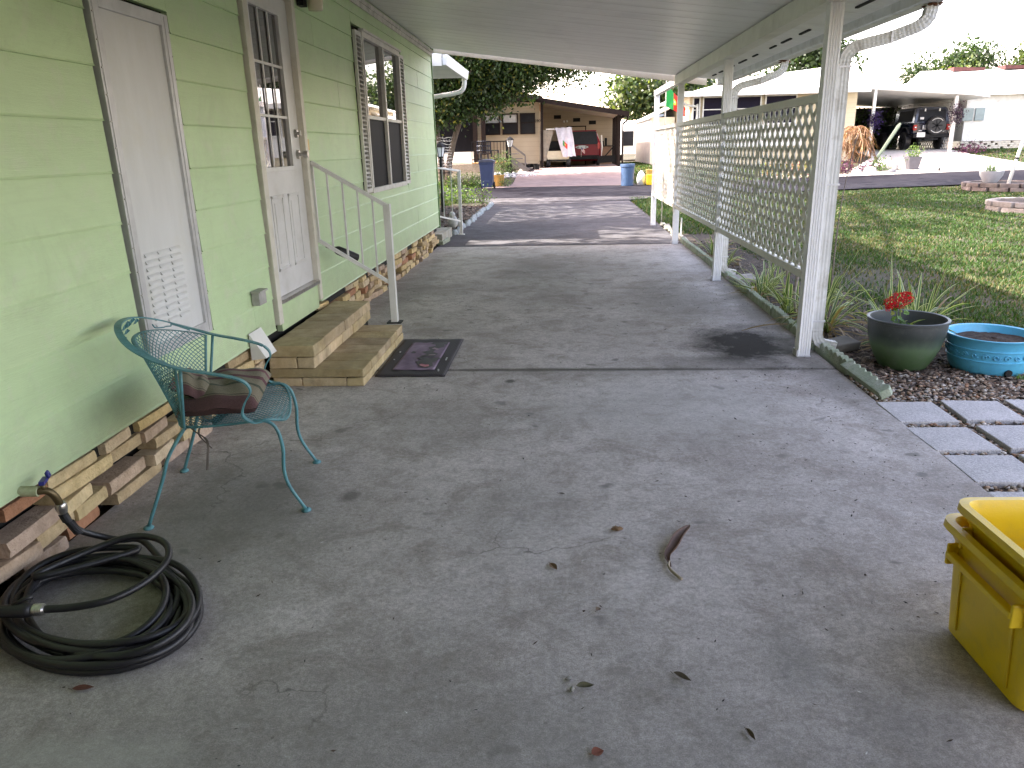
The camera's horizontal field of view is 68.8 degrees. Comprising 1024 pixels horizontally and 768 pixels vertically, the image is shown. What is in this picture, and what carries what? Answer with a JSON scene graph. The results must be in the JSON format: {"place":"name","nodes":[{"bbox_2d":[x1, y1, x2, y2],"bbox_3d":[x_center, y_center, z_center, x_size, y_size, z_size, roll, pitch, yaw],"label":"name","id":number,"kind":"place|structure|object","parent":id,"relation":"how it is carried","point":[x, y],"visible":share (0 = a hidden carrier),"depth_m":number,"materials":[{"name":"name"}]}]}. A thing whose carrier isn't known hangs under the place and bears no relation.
{"place":"outdoors","nodes":[
{"label":"outdoors","id":0,"kind":"place"},
{"bbox_2d":[0,195,1023,767],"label":"driveway","id":1,"kind":"structure","parent":0,"point":[424,589],"depth_m":2.84,"materials":[{"name":"concrete"}]},
{"bbox_2d":[0,500,203,675],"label":"garden hose","id":2,"kind":"object","parent":1,"relation":"on","point":[174,628],"visible":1,"depth_m":2.46,"materials":[{"name":"black rubber"}]},
{"bbox_2d":[114,317,320,530],"bbox_3d":[-1.300,0.103,3.363,0.741,0.839,0.643,-4,18,-8],"label":"patio chair","id":3,"kind":"object","parent":1,"relation":"on","point":[137,349],"visible":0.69,"depth_m":3.23,"materials":[{"name":"teal metal"}]},
{"bbox_2d":[168,368,271,469],"bbox_3d":[-1.286,0.188,3.387,0.355,0.543,0.482,-4,18,-8],"label":"cushion","id":4,"kind":"object","parent":3,"relation":"on","point":[204,394],"visible":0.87,"depth_m":3.20,"materials":[{"name":"fabric"}]},
{"bbox_2d":[269,301,402,385],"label":"entry steps","id":5,"kind":"structure","parent":1,"relation":"on","point":[339,343],"depth_m":5.25,"materials":[{"name":"wood"}]},
{"bbox_2d":[310,161,402,323],"bbox_3d":[-1.248,-1.135,6.068,0.635,1.316,0.113,-2,18,-2],"label":"handrail","id":6,"kind":"object","parent":5,"relation":"on","point":[390,257],"visible":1,"depth_m":6.02,"materials":[{"name":"metal"}]},
{"bbox_2d":[375,339,463,376],"bbox_3d":[-0.675,-0.214,5.674,0.491,0.018,1.035,0,18,4],"label":"doormat","id":7,"kind":"object","parent":1,"relation":"on","point":[421,357],"visible":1,"depth_m":5.58,"materials":[{"name":"rubber"}]},
{"bbox_2d":[438,167,464,234],"bbox_3d":[-1.163,-3.207,13.142,0.149,1.255,1.130,7,19,25],"label":"handrail","id":8,"kind":"object","parent":1,"relation":"on","point":[460,220],"visible":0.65,"depth_m":13.44,"materials":[{"name":"metal"}]},
{"bbox_2d":[62,265,968,765],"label":"dirt specks","id":9,"kind":"object","parent":1,"relation":"on","point":[654,489],"visible":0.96,"depth_m":3.63,"materials":[{"name":"soil"}]},
{"bbox_2d":[367,0,944,356],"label":"carport","id":10,"kind":"object","parent":1,"relation":"on","point":[680,44],"visible":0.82,"depth_m":7.17,"materials":[{"name":"paint"}]},
{"bbox_2d":[652,123,675,206],"bbox_3d":[2.614,-3.770,12.808,0.055,1.245,2.911,0,18,4],"label":"lattice screen","id":11,"kind":"object","parent":10,"relation":"attached to","point":[659,171],"visible":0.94,"depth_m":12.69,"materials":[{"name":"paint"}]},
{"bbox_2d":[674,114,720,229],"bbox_3d":[2.409,-2.816,9.802,0.055,1.245,3.271,0,18,4],"label":"lattice screen","id":12,"kind":"object","parent":10,"relation":"attached to","point":[698,216],"visible":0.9,"depth_m":9.55,"materials":[{"name":"paint"}]},
{"bbox_2d":[716,94,817,277],"bbox_3d":[2.194,-1.823,6.673,0.055,1.245,3.171,0,18,4],"label":"lattice screen","id":13,"kind":"object","parent":10,"relation":"attached to","point":[752,243],"visible":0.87,"depth_m":6.27,"materials":[{"name":"paint"}]},
{"bbox_2d":[664,525,689,580],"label":"dry leaf","id":14,"kind":"object","parent":1,"relation":"on","point":[675,540],"visible":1,"depth_m":2.90,"materials":[{"name":"plant"}]},
{"bbox_2d":[943,513,1023,710],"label":"storage tub","id":15,"kind":"object","parent":1,"relation":"on","point":[986,622],"visible":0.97,"depth_m":2.13,"materials":[{"name":"yellow plastic"}]},
{"bbox_2d":[957,497,1023,581],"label":"storage tub","id":16,"kind":"object","parent":15,"relation":"in","point":[995,528],"visible":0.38,"depth_m":2.24,"materials":[{"name":"yellow plastic"}]},
{"bbox_2d":[0,141,1023,596],"bbox_3d":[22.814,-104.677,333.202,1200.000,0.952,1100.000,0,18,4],"label":"ground","id":17,"kind":"structure","parent":0,"point":[874,281],"depth_m":9.52,"materials":[{"name":"soil"}]},
{"bbox_2d":[0,0,440,585],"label":"mobile home","id":18,"kind":"object","parent":17,"relation":"on","point":[156,156],"visible":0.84,"depth_m":3.73,"materials":[{"name":"green"}]},
{"bbox_2d":[17,470,62,505],"bbox_3d":[-1.779,0.400,2.754,0.199,0.145,0.060,-6,18,-15],"label":"faucet","id":19,"kind":"object","parent":18,"relation":"attached to","point":[37,491],"visible":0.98,"depth_m":2.75,"materials":[{"name":"gold metal"}]},
{"bbox_2d":[246,0,313,296],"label":"door","id":20,"kind":"structure","parent":18,"relation":"in","point":[267,18],"depth_m":5.34,"materials":[{"name":"paint"}]},
{"bbox_2d":[296,0,322,11],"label":"wall lamp","id":21,"kind":"object","parent":18,"relation":"attached to","point":[315,5],"visible":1,"depth_m":5.63,"materials":[{"name":"black paint"}]},
{"bbox_2d":[356,28,406,192],"bbox_3d":[-1.408,-2.976,8.328,0.085,1.555,1.775,0,18,4],"label":"window","id":22,"kind":"structure","parent":18,"relation":"in","point":[381,61],"depth_m":8.24,"materials":[{"name":"white glass"}]},
{"bbox_2d":[432,53,468,98],"bbox_3d":[-3.131,-4.980,16.060,4.759,2.970,8.850,0,18,4],"label":"awning","id":23,"kind":"object","parent":18,"relation":"attached to","point":[445,66],"visible":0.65,"depth_m":13.50,"materials":[{"name":"metal"}]},
{"bbox_2d":[434,204,486,247],"bbox_3d":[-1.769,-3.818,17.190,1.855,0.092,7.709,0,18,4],"label":"mulch","id":24,"kind":"object","parent":17,"relation":"on","point":[467,213],"visible":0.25,"depth_m":18.80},
{"bbox_2d":[435,227,451,240],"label":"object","id":25,"kind":"structure","parent":24,"relation":"on","point":[442,233],"depth_m":12.84,"materials":[{"name":"concrete"}]},
{"bbox_2d":[436,142,452,211],"bbox_3d":[-1.715,-5.084,18.480,0.550,1.715,0.255,0,18,4],"label":"lamp post","id":26,"kind":"object","parent":24,"relation":"on","point":[440,149],"visible":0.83,"depth_m":18.34,"materials":[{"name":"metal"}]},
{"bbox_2d":[443,169,480,186],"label":"shrub","id":27,"kind":"object","parent":17,"relation":"on","point":[471,180],"visible":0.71,"depth_m":30.91,"materials":[{"name":"green plant"}]},
{"bbox_2d":[439,181,489,203],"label":"shrub","id":28,"kind":"object","parent":17,"relation":"on","point":[464,196],"visible":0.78,"depth_m":22.08,"materials":[{"name":"green plant"}]},
{"bbox_2d":[469,181,496,205],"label":"shrub","id":29,"kind":"object","parent":17,"relation":"on","point":[482,198],"visible":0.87,"depth_m":20.92,"materials":[{"name":"green plant"}]},
{"bbox_2d":[486,149,517,174],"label":"shrub","id":30,"kind":"object","parent":17,"relation":"on","point":[501,165],"visible":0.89,"depth_m":33.99,"materials":[{"name":"green plant"}]},
{"bbox_2d":[494,171,536,177],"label":"white stones","id":31,"kind":"object","parent":17,"relation":"on","point":[513,175],"visible":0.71,"depth_m":33.92,"materials":[{"name":"stone"}]},
{"bbox_2d":[424,43,609,184],"bbox_3d":[-2.194,-12.936,30.388,12.452,9.454,6.588,0,18,4],"label":"shade tree","id":32,"kind":"object","parent":17,"relation":"on","point":[490,84],"visible":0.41,"depth_m":29.09,"materials":[{"name":"green plant"}]},
{"bbox_2d":[511,145,532,171],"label":"porch stairs","id":33,"kind":"structure","parent":17,"relation":"on","point":[522,166],"depth_m":34.64,"materials":[{"name":"concrete"}]},
{"bbox_2d":[437,94,629,173],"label":"beige house","id":34,"kind":"structure","parent":17,"relation":"on","point":[524,126],"depth_m":36.71,"materials":[{"name":"paint"}]},
{"bbox_2d":[471,141,508,170],"bbox_3d":[-1.030,-10.722,35.159,1.740,1.380,0.120,0,18,4],"label":"porch railing","id":35,"kind":"object","parent":34,"relation":"on","point":[507,155],"visible":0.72,"depth_m":35.04,"materials":[{"name":"metal"}]},
{"bbox_2d":[485,114,499,134],"bbox_3d":[-0.969,-12.730,36.694,0.780,0.980,0.120,0,18,4],"label":"window","id":36,"kind":"structure","parent":34,"relation":"in","point":[490,130],"depth_m":36.69,"materials":[{"name":"glass"}]},
{"bbox_2d":[502,113,517,134],"bbox_3d":[-0.091,-12.732,36.633,0.780,0.980,0.120,0,18,4],"label":"window","id":37,"kind":"structure","parent":34,"relation":"in","point":[510,125],"depth_m":36.61,"materials":[{"name":"glass"}]},
{"bbox_2d":[520,113,534,133],"bbox_3d":[0.767,-12.734,36.574,0.740,0.980,0.120,0,18,4],"label":"window","id":38,"kind":"structure","parent":34,"relation":"in","point":[527,120],"depth_m":36.55,"materials":[{"name":"glass"}]},
{"bbox_2d":[620,120,636,160],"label":"white camper","id":39,"kind":"object","parent":17,"relation":"on","point":[629,144],"visible":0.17,"depth_m":48.15,"materials":[{"name":"paint"}]},
{"bbox_2d":[623,131,633,145],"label":"window","id":40,"kind":"structure","parent":39,"relation":"in","point":[628,135],"depth_m":48.05,"materials":[{"name":"glass"}]},
{"bbox_2d":[592,74,687,120],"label":"distant tree","id":41,"kind":"object","parent":17,"relation":"on","point":[636,97],"visible":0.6,"depth_m":67.48,"materials":[{"name":"green plant"}]},
{"bbox_2d":[635,107,674,164],"bbox_3d":[8.169,-13.602,40.281,2.400,3.400,8.100,0,18,4],"label":"white annex","id":42,"kind":"object","parent":17,"relation":"on","point":[644,137],"visible":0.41,"depth_m":38.67,"materials":[{"name":"paint"}]},
{"bbox_2d":[642,79,715,115],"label":"distant tree","id":43,"kind":"object","parent":17,"relation":"on","point":[691,87],"visible":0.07,"depth_m":70.70,"materials":[{"name":"green plant"}]},
{"bbox_2d":[629,196,767,234],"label":"grass","id":44,"kind":"structure","parent":17,"relation":"on","point":[644,204],"depth_m":16.08,"materials":[{"name":"plant"}]},
{"bbox_2d":[649,216,945,347],"bbox_3d":[3.204,-1.810,10.561,1.223,0.001,13.000,0,18,4],"label":"garden bed","id":45,"kind":"object","parent":17,"relation":"on","point":[700,238],"visible":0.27,"depth_m":9.24,"materials":[{"name":"soil"}]},
{"bbox_2d":[661,81,684,221],"bbox_3d":[3.185,-4.897,14.646,0.417,3.430,0.098,-3,18,-6],"label":"flag","id":46,"kind":"object","parent":45,"relation":"on","point":[670,99],"visible":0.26,"depth_m":14.48,"materials":[{"name":"fabric"}]},
{"bbox_2d":[739,283,758,300],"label":"edging block","id":47,"kind":"structure","parent":45,"relation":"on","point":[750,294],"depth_m":7.55,"materials":[{"name":"concrete"}]},
{"bbox_2d":[725,263,792,301],"bbox_3d":[2.555,-1.022,7.654,0.834,0.477,0.822,0,18,4],"label":"variegated plant","id":48,"kind":"object","parent":45,"relation":"on","point":[759,283],"visible":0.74,"depth_m":7.67,"materials":[{"name":"green plant"}]},
{"bbox_2d":[753,295,774,314],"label":"edging block","id":49,"kind":"structure","parent":45,"relation":"on","point":[763,303],"depth_m":7.04,"materials":[{"name":"concrete"}]},
{"bbox_2d":[740,261,793,287],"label":"variegated plant","id":50,"kind":"object","parent":45,"relation":"on","point":[772,273],"visible":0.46,"depth_m":8.18,"materials":[{"name":"green plant"}]},
{"bbox_2d":[771,306,794,330],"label":"edging block","id":51,"kind":"structure","parent":45,"relation":"on","point":[776,311],"depth_m":6.47,"materials":[{"name":"concrete"}]},
{"bbox_2d":[758,272,831,315],"bbox_3d":[2.547,-0.743,6.857,0.952,0.662,0.790,5,19,20],"label":"variegated plant","id":52,"kind":"object","parent":45,"relation":"on","point":[787,307],"visible":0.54,"depth_m":6.88,"materials":[{"name":"green plant"}]},
{"bbox_2d":[742,271,879,347],"bbox_3d":[2.651,-0.472,6.134,1.236,0.850,1.335,-10,20,-26],"label":"variegated plant","id":53,"kind":"object","parent":45,"relation":"on","point":[835,313],"visible":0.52,"depth_m":6.23,"materials":[{"name":"green plant"}]},
{"bbox_2d":[782,255,876,305],"bbox_3d":[3.062,-0.981,7.160,0.881,0.636,0.873,-3,18,-4],"label":"variegated plant","id":54,"kind":"object","parent":45,"relation":"on","point":[829,283],"visible":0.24,"depth_m":7.08,"materials":[{"name":"green plant"}]},
{"bbox_2d":[827,134,857,319],"bbox_3d":[3.078,-1.512,6.995,0.064,1.578,1.950,7,19,25],"label":"dry stalk","id":55,"kind":"object","parent":45,"relation":"on","point":[838,227],"visible":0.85,"depth_m":6.96,"materials":[{"name":"brown plant"}]},
{"bbox_2d":[829,335,860,351],"bbox_3d":[2.448,-0.292,5.649,0.308,0.100,0.176,-6,18,-15],"label":"border stone","id":56,"kind":"object","parent":45,"relation":"on","point":[846,344],"visible":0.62,"depth_m":5.60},
{"bbox_2d":[692,240,1023,491],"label":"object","id":57,"kind":"object","parent":45,"relation":"on","point":[929,370],"visible":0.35,"depth_m":5.01,"materials":[{"name":"gravel"}]},
{"bbox_2d":[835,259,957,359],"bbox_3d":[2.836,-0.417,5.580,1.391,1.038,1.295,0,18,4],"label":"variegated plant","id":58,"kind":"object","parent":45,"relation":"on","point":[881,308],"visible":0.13,"depth_m":5.66,"materials":[{"name":"green plant"}]},
{"bbox_2d":[850,256,984,346],"bbox_3d":[3.286,-0.509,5.860,1.202,0.960,1.053,0,18,4],"label":"variegated plant","id":59,"kind":"object","parent":45,"relation":"on","point":[915,306],"visible":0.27,"depth_m":5.94,"materials":[{"name":"green plant"}]},
{"bbox_2d":[750,38,875,76],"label":"distant tree","id":60,"kind":"object","parent":17,"relation":"on","point":[810,60],"visible":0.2,"depth_m":67.14,"materials":[{"name":"green plant"}]},
{"bbox_2d":[657,185,1023,327],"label":"grass","id":61,"kind":"structure","parent":17,"relation":"on","point":[943,249],"depth_m":11.26,"materials":[{"name":"green plant"}]},
{"bbox_2d":[762,167,931,178],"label":"garden gravel","id":62,"kind":"structure","parent":17,"relation":"on","point":[900,169],"depth_m":29.51,"materials":[{"name":"gravel"}]},
{"bbox_2d":[841,125,879,170],"bbox_3d":[13.783,-9.482,30.437,2.416,1.962,1.876,-10,19,-25],"label":"dead palm","id":63,"kind":"object","parent":17,"relation":"on","point":[848,146],"visible":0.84,"depth_m":30.11,"materials":[{"name":"brown plant"}]},
{"bbox_2d":[854,105,904,149],"bbox_3d":[18.080,-12.692,37.587,6.492,3.407,7.654,0,18,4],"label":"vine hedge","id":64,"kind":"object","parent":17,"relation":"on","point":[883,118],"visible":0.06,"depth_m":39.77,"materials":[{"name":"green plant"}]},
{"bbox_2d":[872,123,900,165],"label":"cactus","id":65,"kind":"object","parent":17,"relation":"on","point":[895,130],"visible":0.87,"depth_m":30.74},
{"bbox_2d":[854,81,989,156],"bbox_3d":[18.063,-12.882,36.941,6.200,3.280,8.600,0,18,4],"label":"white carport","id":66,"kind":"object","parent":17,"relation":"on","point":[888,95],"visible":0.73,"depth_m":34.34,"materials":[{"name":"paint"}]},
{"bbox_2d":[862,108,886,136],"bbox_3d":[15.995,-11.549,33.069,0.930,1.215,0.850,0,18,4],"label":"hanging basket","id":67,"kind":"object","parent":66,"relation":"hanging from","point":[875,119],"visible":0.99,"depth_m":32.96,"materials":[{"name":"purple plant"}]},
{"bbox_2d":[946,100,968,126],"bbox_3d":[19.438,-11.828,32.618,0.818,1.423,1.029,0,18,4],"label":"hanging basket","id":68,"kind":"object","parent":66,"relation":"hanging from","point":[956,112],"visible":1,"depth_m":32.67,"materials":[{"name":"purple plant"}]},
{"bbox_2d":[895,50,956,83],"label":"distant tree","id":69,"kind":"object","parent":17,"relation":"on","point":[909,71],"visible":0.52,"depth_m":71.61,"materials":[{"name":"green plant"}]},
{"bbox_2d":[834,348,1023,491],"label":"gravel bed","id":70,"kind":"object","parent":17,"relation":"on","point":[942,351],"visible":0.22,"depth_m":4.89,"materials":[{"name":"gravel"}]},
{"bbox_2d":[815,343,852,374],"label":"edging block","id":71,"kind":"structure","parent":70,"relation":"on","point":[831,355],"depth_m":5.30,"materials":[{"name":"concrete"}]},
{"bbox_2d":[840,360,892,399],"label":"edging block","id":72,"kind":"structure","parent":70,"relation":"on","point":[876,386],"depth_m":4.72,"materials":[{"name":"concrete"}]},
{"bbox_2d":[867,309,951,371],"bbox_3d":[2.736,-0.294,5.208,0.520,0.357,0.520,0,18,4],"label":"planter","id":73,"kind":"object","parent":70,"relation":"on","point":[916,346],"visible":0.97,"depth_m":5.06,"materials":[{"name":"green ceramic"}]},
{"bbox_2d":[883,291,914,324],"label":"geranium","id":74,"kind":"object","parent":73,"relation":"on","point":[895,303],"visible":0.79,"depth_m":5.10,"materials":[{"name":"red plant"}]},
{"bbox_2d":[876,402,958,425],"bbox_3d":[2.324,0.178,4.303,0.326,0.048,0.328,0,18,3],"label":"stepping stone","id":75,"kind":"object","parent":70,"relation":"on","point":[916,413],"visible":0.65,"depth_m":4.26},
{"bbox_2d":[906,427,1001,454],"bbox_3d":[2.297,0.303,3.913,0.326,0.048,0.327,-1,18,2],"label":"stepping stone","id":76,"kind":"object","parent":70,"relation":"on","point":[955,440],"visible":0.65,"depth_m":3.87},
{"bbox_2d":[940,400,1023,423],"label":"stepping stone","id":77,"kind":"object","parent":70,"relation":"on","point":[975,412],"visible":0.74,"depth_m":4.27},
{"bbox_2d":[943,455,1023,487],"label":"stepping stone","id":78,"kind":"object","parent":70,"relation":"on","point":[1002,471],"visible":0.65,"depth_m":3.53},
{"bbox_2d":[945,323,1023,376],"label":"planter","id":79,"kind":"object","parent":70,"relation":"on","point":[987,349],"visible":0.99,"depth_m":4.98,"materials":[{"name":"blue plastic"}]},
{"bbox_2d":[976,425,1023,453],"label":"stepping stone","id":80,"kind":"object","parent":70,"relation":"on","point":[1010,438],"visible":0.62,"depth_m":3.92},
{"bbox_2d":[988,492,1023,496],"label":"stepping stone","id":81,"kind":"object","parent":70,"relation":"on","point":[1007,494],"visible":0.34,"depth_m":3.28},
{"bbox_2d":[1004,400,1023,414],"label":"stepping stone","id":82,"kind":"object","parent":70,"relation":"on","point":[1018,405],"visible":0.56,"depth_m":4.37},
{"bbox_2d":[897,65,1023,148],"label":"white house","id":83,"kind":"structure","parent":17,"relation":"on","point":[995,119],"depth_m":34.80,"materials":[{"name":"paint"}]},
{"bbox_2d":[961,108,984,120],"bbox_3d":[21.278,-12.434,34.492,0.950,0.550,0.090,0,18,4],"label":"window","id":84,"kind":"structure","parent":83,"relation":"in","point":[979,112],"depth_m":34.45,"materials":[{"name":"grey glass"}]},
{"bbox_2d":[925,33,1019,70],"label":"distant tree","id":85,"kind":"object","parent":17,"relation":"on","point":[974,49],"visible":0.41,"depth_m":71.65,"materials":[{"name":"green plant"}]},
{"bbox_2d":[954,139,992,153],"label":"shrub","id":86,"kind":"object","parent":17,"relation":"on","point":[969,150],"visible":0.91,"depth_m":33.07,"materials":[{"name":"purple plant"}]},
{"bbox_2d":[961,180,1023,191],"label":"stone ring","id":87,"kind":"object","parent":17,"relation":"on","point":[1003,186],"visible":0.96,"depth_m":19.58,"materials":[{"name":"brick"}]},
{"bbox_2d":[979,163,1004,182],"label":"potted plant","id":88,"kind":"object","parent":87,"relation":"on","point":[990,174],"visible":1,"depth_m":19.91,"materials":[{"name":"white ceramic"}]},
{"bbox_2d":[1006,133,1023,183],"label":"pole","id":89,"kind":"object","parent":87,"relation":"on","point":[1015,162],"visible":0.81,"depth_m":19.28,"materials":[{"name":"metal"}]},
{"bbox_2d":[984,197,1023,213],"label":"stone ring","id":90,"kind":"object","parent":17,"relation":"on","point":[1008,204],"visible":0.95,"depth_m":15.40,"materials":[{"name":"stone"}]},
{"bbox_2d":[998,39,1023,65],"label":"distant tree","id":91,"kind":"object","parent":17,"relation":"on","point":[1016,60],"visible":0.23,"depth_m":70.73,"materials":[{"name":"green plant"}]},
{"bbox_2d":[511,164,620,186],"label":"neighbour driveway","id":92,"kind":"structure","parent":0,"point":[582,175],"depth_m":32.86,"materials":[{"name":"pink concrete"}]},
{"bbox_2d":[540,127,575,167],"bbox_3d":[2.232,-12.011,37.968,1.982,1.908,2.833,0,18,4],"label":"golf cart","id":93,"kind":"object","parent":92,"relation":"on","point":[555,151],"visible":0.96,"depth_m":36.91,"materials":[{"name":"fabric"}]},
{"bbox_2d":[563,130,602,165],"bbox_3d":[3.833,-12.996,41.170,2.083,1.790,5.140,0,18,4],"label":"minivan","id":94,"kind":"object","parent":92,"relation":"on","point":[589,143],"visible":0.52,"depth_m":38.82,"materials":[{"name":"red paint"}]},
{"bbox_2d":[620,161,808,182],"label":"grass","id":95,"kind":"structure","parent":0,"point":[639,166],"depth_m":32.92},
{"bbox_2d":[439,170,1023,199],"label":"road","id":96,"kind":"structure","parent":0,"point":[907,180],"depth_m":25.39,"materials":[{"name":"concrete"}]},
{"bbox_2d":[478,159,495,187],"bbox_3d":[-0.952,-8.089,28.807,0.616,1.090,0.778,0,18,4],"label":"wheeled bin","id":97,"kind":"object","parent":96,"relation":"on","point":[486,166],"visible":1,"depth_m":28.51,"materials":[{"name":"blue plastic"}]},
{"bbox_2d":[619,164,634,185],"bbox_3d":[4.401,-8.000,28.596,0.597,0.800,0.566,0,18,4],"label":"recycling bin","id":98,"kind":"object","parent":96,"relation":"on","point":[627,174],"visible":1,"depth_m":28.41,"materials":[{"name":"blue plastic"}]},
{"bbox_2d":[660,63,871,168],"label":"screened house","id":99,"kind":"structure","parent":0,"point":[704,102],"depth_m":32.38,"materials":[{"name":"beige"}]},
{"bbox_2d":[691,97,700,126],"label":"window","id":100,"kind":"structure","parent":99,"relation":"in","point":[696,100],"depth_m":32.53,"materials":[{"name":"white paint"}]},
{"bbox_2d":[702,96,721,125],"bbox_3d":[8.890,-11.880,32.546,1.200,1.240,0.120,0,18,4],"label":"window","id":101,"kind":"structure","parent":99,"relation":"in","point":[711,105],"depth_m":32.49,"materials":[{"name":"glass"}]},
{"bbox_2d":[737,95,761,124],"bbox_3d":[10.237,-11.883,32.452,1.100,1.240,0.120,0,18,4],"label":"window","id":102,"kind":"structure","parent":99,"relation":"in","point":[744,101],"depth_m":32.35,"materials":[{"name":"glass"}]},
{"bbox_2d":[763,94,797,124],"bbox_3d":[11.609,-11.886,32.357,1.350,1.240,0.120,0,18,4],"label":"window","id":103,"kind":"structure","parent":99,"relation":"in","point":[773,98],"depth_m":32.25,"materials":[{"name":"glass"}]},
{"bbox_2d":[523,0,1023,120],"label":"sky","id":104,"kind":"structure","parent":0,"point":[1004,19],"materials":[{"name":"white"}]},
{"bbox_2d":[856,149,967,156],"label":"carport floor","id":105,"kind":"structure","parent":0,"point":[892,152],"depth_m":33.80,"materials":[{"name":"concrete"}]},
{"bbox_2d":[876,107,949,149],"bbox_3d":[19.441,-12.346,36.261,1.986,1.872,4.437,0,18,4],"label":"jeep","id":106,"kind":"object","parent":105,"relation":"on","point":[926,123],"visible":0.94,"depth_m":34.54,"materials":[{"name":"black paint"}]},
{"bbox_2d":[840,154,1023,175],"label":"pale driveway","id":107,"kind":"structure","parent":0,"point":[955,163],"depth_m":30.88,"materials":[{"name":"concrete"}]},
{"bbox_2d":[903,145,926,169],"bbox_3d":[16.131,-9.144,30.002,0.845,1.071,0.821,5,19,20],"label":"square planter","id":108,"kind":"object","parent":107,"relation":"on","point":[913,162],"visible":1,"depth_m":29.88,"materials":[{"name":"stone"}]},
{"bbox_2d":[942,147,1023,165],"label":"grass","id":109,"kind":"structure","parent":0,"point":[1002,150],"depth_m":33.06,"materials":[{"name":"plant"}]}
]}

